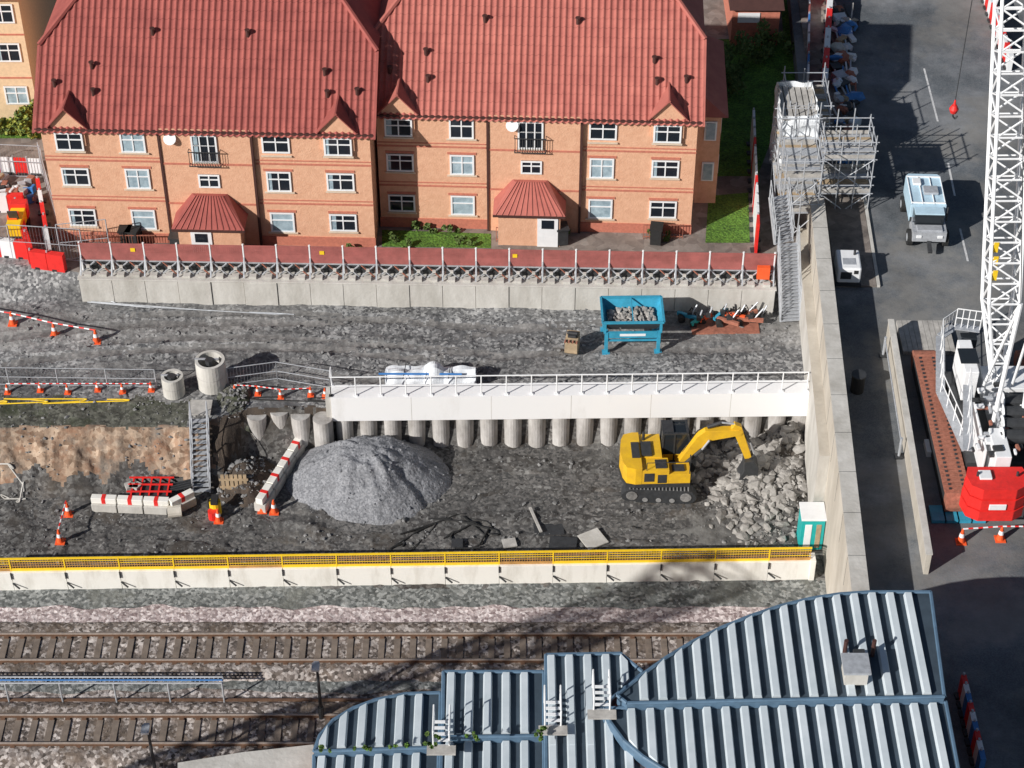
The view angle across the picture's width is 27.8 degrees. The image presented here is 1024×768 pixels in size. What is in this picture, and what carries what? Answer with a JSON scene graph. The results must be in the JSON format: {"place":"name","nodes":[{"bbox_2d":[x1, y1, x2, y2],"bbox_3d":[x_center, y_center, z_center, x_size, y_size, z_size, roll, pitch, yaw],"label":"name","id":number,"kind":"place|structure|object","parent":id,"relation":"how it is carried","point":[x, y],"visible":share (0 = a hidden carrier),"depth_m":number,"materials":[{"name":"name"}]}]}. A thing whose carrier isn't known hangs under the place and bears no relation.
{"place":"outdoors","nodes":[
{"label":"outdoors","id":0,"kind":"place"},
{"bbox_2d":[0,687,436,697],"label":"ballast between tracks","id":1,"kind":"object","parent":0,"point":[197,692],"visible":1,"depth_m":84.03},
{"bbox_2d":[0,701,362,767],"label":"track ballast","id":2,"kind":"structure","parent":1,"relation":"on","point":[75,757],"depth_m":82.32,"materials":[{"name":"stone"}]},
{"bbox_2d":[0,676,224,702],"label":"cable rack","id":3,"kind":"object","parent":2,"relation":"on","point":[109,680],"visible":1,"depth_m":82.99,"materials":[{"name":"metal"}]},
{"bbox_2d":[0,706,338,755],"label":"railway track","id":4,"kind":"structure","parent":2,"relation":"on","point":[162,743],"depth_m":82.33,"materials":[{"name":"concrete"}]},
{"bbox_2d":[0,621,728,681],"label":"track ballast","id":5,"kind":"structure","parent":1,"relation":"on","point":[339,672],"depth_m":85.68,"materials":[{"name":"stone"}]},
{"bbox_2d":[0,680,440,694],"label":"track walkway","id":6,"kind":"structure","parent":5,"relation":"on","point":[361,687],"depth_m":84.23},
{"bbox_2d":[0,698,373,701],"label":"cable conduit","id":7,"kind":"object","parent":6,"relation":"on","point":[185,699],"depth_m":83.58,"materials":[{"name":"metal"}]},
{"bbox_2d":[0,626,704,671],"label":"railway track","id":8,"kind":"structure","parent":5,"relation":"on","point":[270,660],"depth_m":85.65,"materials":[{"name":"metal"}]},
{"bbox_2d":[178,745,313,767],"bbox_3d":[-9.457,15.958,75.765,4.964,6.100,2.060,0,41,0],"label":"platform","id":9,"kind":"structure","parent":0,"point":[295,757],"depth_m":73.99,"materials":[{"name":"concrete"}]},
{"bbox_2d":[314,695,438,757],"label":"roof deck","id":10,"kind":"structure","parent":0,"point":[430,701],"depth_m":73.08,"materials":[{"name":"metal"}]},
{"bbox_2d":[318,694,423,748],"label":"ribbed sheets","id":11,"kind":"object","parent":10,"relation":"on","point":[381,722],"visible":0.94,"depth_m":72.97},
{"bbox_2d":[312,691,441,752],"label":"edge gutter","id":12,"kind":"object","parent":10,"relation":"on","point":[331,721],"visible":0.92,"depth_m":72.91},
{"bbox_2d":[316,754,436,767],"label":"roof deck","id":13,"kind":"structure","parent":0,"point":[428,761],"depth_m":72.32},
{"bbox_2d":[317,753,420,767],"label":"ribbed sheets","id":14,"kind":"object","parent":13,"relation":"on","point":[378,760],"visible":1,"depth_m":72.14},
{"bbox_2d":[0,604,769,622],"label":"pink ballast","id":15,"kind":"structure","parent":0,"point":[163,613],"depth_m":87.26,"materials":[{"name":"gravel"}]},
{"bbox_2d":[0,0,794,247],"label":"lawn","id":16,"kind":"structure","parent":0,"point":[727,218],"depth_m":107.45,"materials":[{"name":"green plant"}]},
{"bbox_2d":[724,17,771,68],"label":"garden shrub","id":17,"kind":"object","parent":16,"relation":"on","point":[756,55],"visible":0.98,"depth_m":112.60,"materials":[{"name":"green plant"}]},
{"bbox_2d":[740,28,793,56],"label":"garden shrub","id":18,"kind":"object","parent":16,"relation":"on","point":[765,36],"visible":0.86,"depth_m":113.62,"materials":[{"name":"green plant"}]},
{"bbox_2d":[0,0,807,246],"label":"estate ground","id":19,"kind":"structure","parent":0,"point":[715,23],"depth_m":103.43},
{"bbox_2d":[0,172,35,203],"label":"stacked site materials","id":20,"kind":"object","parent":19,"relation":"on","point":[23,185],"visible":0.8,"depth_m":104.12,"materials":[{"name":"metal"}]},
{"bbox_2d":[6,199,30,238],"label":"site roller","id":21,"kind":"object","parent":19,"relation":"on","point":[18,213],"visible":0.81,"depth_m":100.76,"materials":[{"name":"yellow metal"}]},
{"bbox_2d":[0,155,41,175],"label":"plastic barrier","id":22,"kind":"object","parent":19,"relation":"on","point":[21,170],"visible":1,"depth_m":105.26,"materials":[{"name":"plastic"}]},
{"bbox_2d":[0,0,56,118],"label":"walls","id":23,"kind":"structure","parent":19,"relation":"on","point":[26,30],"depth_m":107.64,"materials":[{"name":"brick"}]},
{"bbox_2d":[0,4,29,103],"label":"windows","id":24,"kind":"structure","parent":23,"relation":"attached to","point":[10,52],"depth_m":106.85,"materials":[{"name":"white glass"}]},
{"bbox_2d":[35,176,54,250],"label":"plastic barrier","id":25,"kind":"object","parent":19,"relation":"on","point":[41,201],"visible":0.94,"depth_m":101.76,"materials":[{"name":"plastic"}]},
{"bbox_2d":[34,0,380,246],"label":"walls","id":26,"kind":"structure","parent":19,"relation":"on","point":[310,202],"depth_m":98.84,"materials":[{"name":"orange brick"}]},
{"bbox_2d":[54,132,356,232],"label":"windows","id":27,"kind":"structure","parent":26,"relation":"attached to","point":[204,149],"depth_m":98.45,"materials":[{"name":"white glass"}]},
{"bbox_2d":[32,0,381,139],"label":"roof","id":28,"kind":"structure","parent":26,"relation":"on","point":[363,15],"depth_m":97.13,"materials":[{"name":"red tile"}]},
{"bbox_2d":[171,193,247,253],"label":"porch","id":29,"kind":"object","parent":26,"relation":"attached to","point":[206,219],"visible":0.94,"depth_m":98.84,"materials":[{"name":"tile"}]},
{"bbox_2d":[493,179,565,246],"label":"porch","id":30,"kind":"object","parent":19,"relation":"on","point":[529,212],"visible":0.98,"depth_m":99.79,"materials":[{"name":"tile"}]},
{"bbox_2d":[376,0,702,233],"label":"walls","id":31,"kind":"structure","parent":19,"relation":"on","point":[632,188],"depth_m":99.68,"materials":[{"name":"orange brick"}]},
{"bbox_2d":[384,118,681,218],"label":"windows","id":32,"kind":"structure","parent":31,"relation":"attached to","point":[530,135],"depth_m":99.32,"materials":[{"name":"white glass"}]},
{"bbox_2d":[371,0,706,126],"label":"roof","id":33,"kind":"structure","parent":31,"relation":"on","point":[488,89],"depth_m":97.93,"materials":[{"name":"red tile"}]},
{"bbox_2d":[692,117,721,202],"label":"side bay walls","id":34,"kind":"structure","parent":19,"relation":"on","point":[705,191],"depth_m":102.07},
{"bbox_2d":[692,35,728,117],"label":"side bay roof","id":35,"kind":"structure","parent":34,"relation":"on","point":[716,103],"depth_m":101.83,"materials":[{"name":"red tile"}]},
{"bbox_2d":[701,121,721,180],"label":"side bay windows","id":36,"kind":"structure","parent":34,"relation":"in","point":[710,134],"depth_m":101.17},
{"bbox_2d":[746,108,760,252],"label":"site hoarding","id":37,"kind":"object","parent":19,"relation":"on","point":[754,198],"visible":1,"depth_m":102.96,"materials":[{"name":"red paint"}]},
{"bbox_2d":[723,0,784,45],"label":"brick garage","id":38,"kind":"structure","parent":19,"relation":"on","point":[745,15],"depth_m":113.66,"materials":[{"name":"orange brick"}]},
{"bbox_2d":[769,81,823,200],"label":"sheeted scaffold tower","id":39,"kind":"structure","parent":19,"relation":"on","point":[797,91],"depth_m":101.38,"materials":[{"name":"metal"}]},
{"bbox_2d":[769,103,826,241],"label":"stair tower scaffold","id":40,"kind":"object","parent":19,"relation":"on","point":[801,162],"visible":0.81,"depth_m":99.93,"materials":[{"name":"metal"}]},
{"bbox_2d":[780,62,833,163],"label":"access scaffold","id":41,"kind":"object","parent":19,"relation":"on","point":[820,94],"visible":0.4,"depth_m":102.97,"materials":[{"name":"metal"}]},
{"bbox_2d":[0,247,824,588],"bbox_3d":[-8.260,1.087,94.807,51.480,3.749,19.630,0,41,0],"label":"construction site ground","id":42,"kind":"structure","parent":0,"point":[82,473],"depth_m":95.09,"materials":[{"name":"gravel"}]},
{"bbox_2d":[0,237,27,259],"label":"plastic barrier","id":43,"kind":"object","parent":42,"relation":"on","point":[18,247],"visible":0.96,"depth_m":99.90,"materials":[{"name":"plastic"}]},
{"bbox_2d":[28,248,66,272],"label":"plastic barrier","id":44,"kind":"object","parent":42,"relation":"on","point":[48,260],"visible":1,"depth_m":99.17,"materials":[{"name":"plastic"}]},
{"bbox_2d":[0,398,129,403],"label":"hose","id":45,"kind":"object","parent":42,"relation":"on","point":[45,402],"visible":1,"depth_m":94.30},
{"bbox_2d":[0,367,156,387],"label":"fence","id":46,"kind":"object","parent":42,"relation":"on","point":[106,378],"visible":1,"depth_m":94.72,"materials":[{"name":"metal"}]},
{"bbox_2d":[91,494,168,514],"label":"concrete barrier block","id":47,"kind":"object","parent":42,"relation":"on","point":[133,504],"depth_m":91.74,"materials":[{"name":"white concrete"}]},
{"bbox_2d":[124,477,190,498],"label":"steel frame stack","id":48,"kind":"object","parent":42,"relation":"on","point":[151,488],"visible":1,"depth_m":92.36,"materials":[{"name":"red metal"}]},
{"bbox_2d":[161,369,184,399],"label":"concrete manhole ring","id":49,"kind":"object","parent":42,"relation":"on","point":[173,386],"visible":1,"depth_m":94.11,"materials":[{"name":"concrete"}]},
{"bbox_2d":[169,488,196,511],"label":"concrete barrier block","id":50,"kind":"object","parent":42,"relation":"on","point":[186,499],"depth_m":91.89,"materials":[{"name":"white concrete"}]},
{"bbox_2d":[189,401,210,492],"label":"site access stair","id":51,"kind":"object","parent":42,"relation":"on","point":[207,446],"visible":0.99,"depth_m":92.91,"materials":[{"name":"metal"}]},
{"bbox_2d":[195,350,226,394],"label":"concrete manhole ring","id":52,"kind":"object","parent":42,"relation":"on","point":[210,367],"visible":1,"depth_m":94.29,"materials":[{"name":"concrete"}]},
{"bbox_2d":[212,377,252,433],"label":"spoil heap","id":53,"kind":"object","parent":42,"relation":"on","point":[230,400],"visible":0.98,"depth_m":94.26,"materials":[{"name":"stone"}]},
{"bbox_2d":[210,456,274,514],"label":"spoil heap","id":54,"kind":"object","parent":42,"relation":"on","point":[256,470],"visible":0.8,"depth_m":92.99,"materials":[{"name":"soil"}]},
{"bbox_2d":[226,361,330,386],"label":"fence","id":55,"kind":"object","parent":42,"relation":"on","point":[276,371],"visible":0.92,"depth_m":94.85,"materials":[{"name":"metal"}]},
{"bbox_2d":[254,438,304,512],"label":"concrete barrier block","id":56,"kind":"object","parent":42,"relation":"on","point":[275,482],"depth_m":92.94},
{"bbox_2d":[286,435,463,524],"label":"gravel heap","id":57,"kind":"object","parent":42,"relation":"on","point":[377,480],"visible":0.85,"depth_m":92.19,"materials":[{"name":"gravel"}]},
{"bbox_2d":[0,306,807,565],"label":"loose stones","id":58,"kind":"object","parent":42,"relation":"on","point":[91,342],"visible":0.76,"depth_m":94.36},
{"bbox_2d":[0,552,815,589],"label":"concrete parapet wall","id":59,"kind":"structure","parent":42,"relation":"on","point":[435,574],"depth_m":88.27,"materials":[{"name":"concrete"}]},
{"bbox_2d":[0,547,811,589],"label":"yellow fence","id":60,"kind":"object","parent":59,"relation":"on","point":[282,565],"visible":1,"depth_m":87.81,"materials":[{"name":"metal"}]},
{"bbox_2d":[0,579,826,609],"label":"cess ballast","id":61,"kind":"structure","parent":42,"relation":"on","point":[676,594],"depth_m":88.15,"materials":[{"name":"gravel"}]},
{"bbox_2d":[77,266,776,312],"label":"retaining wall","id":62,"kind":"structure","parent":42,"relation":"on","point":[359,291],"depth_m":98.99,"materials":[{"name":"concrete"}]},
{"bbox_2d":[77,241,776,286],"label":"edge protection barrier","id":63,"kind":"object","parent":62,"relation":"on","point":[454,261],"visible":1,"depth_m":98.58,"materials":[{"name":"metal"}]},
{"bbox_2d":[379,361,475,383],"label":"tarpaulin covered pipes","id":64,"kind":"object","parent":42,"relation":"on","point":[433,368],"visible":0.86,"depth_m":94.70,"materials":[{"name":"plastic"}]},
{"bbox_2d":[389,516,499,549],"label":"hose","id":65,"kind":"object","parent":42,"relation":"on","point":[472,523],"visible":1,"depth_m":91.08,"materials":[{"name":"black rubber"}]},
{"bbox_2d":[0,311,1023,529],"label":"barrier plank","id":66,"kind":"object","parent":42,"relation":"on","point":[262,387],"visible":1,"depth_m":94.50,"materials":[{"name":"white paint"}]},
{"bbox_2d":[247,411,805,447],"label":"concrete pile wall","id":67,"kind":"structure","parent":42,"relation":"on","point":[322,427],"depth_m":94.55,"materials":[{"name":"concrete"}]},
{"bbox_2d":[325,380,808,420],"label":"capping beam","id":68,"kind":"structure","parent":67,"relation":"on","point":[567,401],"depth_m":93.54,"materials":[{"name":"white paint"}]},
{"bbox_2d":[329,372,809,396],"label":"guard rail","id":69,"kind":"object","parent":68,"relation":"on","point":[556,391],"visible":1,"depth_m":92.79,"materials":[{"name":"metal"}]},
{"bbox_2d":[451,507,608,549],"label":"steel plates","id":70,"kind":"object","parent":42,"relation":"on","point":[593,539],"visible":0.95,"depth_m":90.59,"materials":[{"name":"metal"}]},
{"bbox_2d":[600,295,664,354],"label":"blue hopper","id":71,"kind":"object","parent":42,"relation":"on","point":[634,312],"visible":1,"depth_m":96.60,"materials":[{"name":"teal paint"}]},
{"bbox_2d":[618,420,758,503],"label":"excavator","id":72,"kind":"object","parent":42,"relation":"on","point":[654,468],"visible":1,"depth_m":91.92,"materials":[{"name":"metal"}]},
{"bbox_2d":[677,302,767,334],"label":"hydraulic attachments","id":73,"kind":"object","parent":42,"relation":"on","point":[730,323],"visible":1,"depth_m":98.21,"materials":[{"name":"paint"}]},
{"bbox_2d":[690,437,807,546],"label":"rubble heap","id":74,"kind":"object","parent":42,"relation":"on","point":[770,496],"visible":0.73,"depth_m":92.60,"materials":[{"name":"stone"}]},
{"bbox_2d":[758,420,806,482],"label":"rubble heap","id":75,"kind":"object","parent":42,"relation":"on","point":[787,439],"visible":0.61,"depth_m":94.28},
{"bbox_2d":[777,225,801,321],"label":"scaffold stair","id":76,"kind":"object","parent":42,"relation":"on","point":[794,274],"visible":1,"depth_m":98.09,"materials":[{"name":"metal"}]},
{"bbox_2d":[768,177,794,244],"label":"scaffold stair","id":77,"kind":"object","parent":76,"relation":"on","point":[789,220],"visible":1,"depth_m":97.53,"materials":[{"name":"metal"}]},
{"bbox_2d":[796,502,826,549],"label":"portable toilet","id":78,"kind":"object","parent":42,"relation":"on","point":[812,518],"visible":0.89,"depth_m":89.58,"materials":[{"name":"paint"}]},
{"bbox_2d":[797,197,869,593],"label":"abutment wall","id":79,"kind":"structure","parent":42,"relation":"on","point":[831,479],"depth_m":89.96,"materials":[{"name":"concrete"}]},
{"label":"walls","id":80,"kind":"object","parent":42,"relation":"on","visible":0},
{"bbox_2d":[617,594,943,709],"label":"roof deck","id":81,"kind":"structure","parent":80,"relation":"on","point":[922,605],"depth_m":73.56,"materials":[{"name":"metal"}]},
{"bbox_2d":[616,590,946,704],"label":"edge gutter","id":82,"kind":"object","parent":81,"relation":"on","point":[667,656],"visible":1,"depth_m":72.61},
{"bbox_2d":[639,592,931,700],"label":"ribbed sheets","id":83,"kind":"object","parent":81,"relation":"on","point":[807,653],"visible":0.98,"depth_m":73.58,"materials":[{"name":"metal"}]},
{"bbox_2d":[841,639,876,684],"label":"roof vent unit","id":84,"kind":"object","parent":83,"relation":"on","point":[856,668],"visible":1,"depth_m":72.43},
{"bbox_2d":[51,243,793,282],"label":"estate path","id":85,"kind":"structure","parent":0,"point":[74,266],"depth_m":100.87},
{"bbox_2d":[443,742,541,767],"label":"roof deck","id":86,"kind":"structure","parent":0,"point":[535,748],"depth_m":72.27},
{"bbox_2d":[444,740,529,767],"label":"ribbed sheets","id":87,"kind":"object","parent":86,"relation":"on","point":[487,755],"visible":0.96,"depth_m":72.09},
{"bbox_2d":[443,674,543,742],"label":"roof deck","id":88,"kind":"structure","parent":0,"point":[535,701],"depth_m":73.55,"materials":[{"name":"metal"}]},
{"bbox_2d":[445,672,529,734],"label":"ribbed sheets","id":89,"kind":"object","parent":88,"relation":"on","point":[487,702],"visible":0.97,"depth_m":73.50,"materials":[{"name":"metal"}]},
{"bbox_2d":[427,704,455,754],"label":"roof access ladder","id":90,"kind":"object","parent":89,"relation":"on","point":[449,749],"visible":0.98,"depth_m":71.61,"materials":[{"name":"metal"}]},
{"bbox_2d":[441,670,543,738],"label":"edge gutter","id":91,"kind":"object","parent":88,"relation":"on","point":[443,672],"visible":0.84,"depth_m":73.73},
{"bbox_2d":[555,655,644,767],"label":"roof deck","id":92,"kind":"structure","parent":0,"point":[580,716],"depth_m":73.13,"materials":[{"name":"metal"}]},
{"bbox_2d":[547,654,634,767],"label":"ribbed sheets","id":93,"kind":"object","parent":92,"relation":"on","point":[589,724],"visible":0.96,"depth_m":72.86,"materials":[{"name":"metal"}]},
{"bbox_2d":[539,685,567,735],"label":"roof access ladder","id":94,"kind":"object","parent":93,"relation":"on","point":[556,730],"visible":1,"depth_m":71.89,"materials":[{"name":"metal"}]},
{"bbox_2d":[587,669,616,719],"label":"roof access ladder","id":95,"kind":"object","parent":93,"relation":"on","point":[601,714],"visible":1,"depth_m":72.04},
{"bbox_2d":[544,652,643,767],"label":"edge gutter","id":96,"kind":"object","parent":92,"relation":"on","point":[636,666],"visible":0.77,"depth_m":74.35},
{"bbox_2d":[606,704,955,767],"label":"roof deck","id":97,"kind":"structure","parent":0,"point":[620,722],"depth_m":71.44,"materials":[{"name":"metal"}]},
{"bbox_2d":[602,700,959,767],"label":"edge gutter","id":98,"kind":"object","parent":97,"relation":"on","point":[657,765],"visible":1,"depth_m":71.38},
{"bbox_2d":[627,702,949,767],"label":"ribbed sheets","id":99,"kind":"object","parent":97,"relation":"on","point":[786,737],"visible":1,"depth_m":71.26,"materials":[{"name":"metal"}]},
{"bbox_2d":[798,0,875,286],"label":"pavement","id":100,"kind":"structure","parent":0,"point":[847,229],"depth_m":101.69,"materials":[{"name":"concrete"}]},
{"bbox_2d":[819,0,833,97],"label":"plastic barrier","id":101,"kind":"object","parent":100,"relation":"on","point":[826,40],"visible":0.88,"depth_m":111.42,"materials":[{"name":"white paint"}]},
{"bbox_2d":[787,0,1023,767],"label":"road","id":102,"kind":"structure","parent":0,"point":[975,585],"depth_m":96.34,"materials":[{"name":"asphalt"}]},
{"bbox_2d":[813,108,879,208],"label":"access scaffold","id":103,"kind":"object","parent":102,"relation":"on","point":[840,145],"visible":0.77,"depth_m":100.76,"materials":[{"name":"metal"}]},
{"bbox_2d":[832,250,861,286],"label":"site generator","id":104,"kind":"object","parent":102,"relation":"on","point":[846,266],"visible":0.99,"depth_m":96.72,"materials":[{"name":"white paint"}]},
{"bbox_2d":[829,1,865,163],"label":"bagged site materials","id":105,"kind":"object","parent":102,"relation":"on","point":[844,27],"visible":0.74,"depth_m":110.57,"materials":[{"name":"blue plastic"}]},
{"bbox_2d":[886,319,932,573],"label":"parapet wall","id":106,"kind":"structure","parent":102,"relation":"on","point":[919,509],"depth_m":87.20,"materials":[{"name":"concrete"}]},
{"bbox_2d":[900,174,948,252],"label":"utility truck","id":107,"kind":"object","parent":102,"relation":"on","point":[923,202],"visible":1,"depth_m":99.05,"materials":[{"name":"white paint"}]},
{"bbox_2d":[896,320,985,522],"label":"timber crane mats","id":108,"kind":"object","parent":102,"relation":"on","point":[917,334],"visible":0.68,"depth_m":93.53,"materials":[{"name":"wood"}]},
{"bbox_2d":[911,0,1023,520],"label":"crawler crane","id":109,"kind":"object","parent":102,"relation":"on","point":[972,416],"visible":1,"depth_m":86.49,"materials":[{"name":"metal"}]},
{"bbox_2d":[954,672,985,767],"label":"plastic barrier","id":110,"kind":"object","parent":102,"relation":"on","point":[969,723],"visible":1,"depth_m":76.40,"materials":[{"name":"plastic"}]},
{"bbox_2d":[981,0,1013,69],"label":"plastic barrier","id":111,"kind":"object","parent":102,"relation":"on","point":[988,6],"visible":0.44,"depth_m":113.10,"materials":[{"name":"plastic"}]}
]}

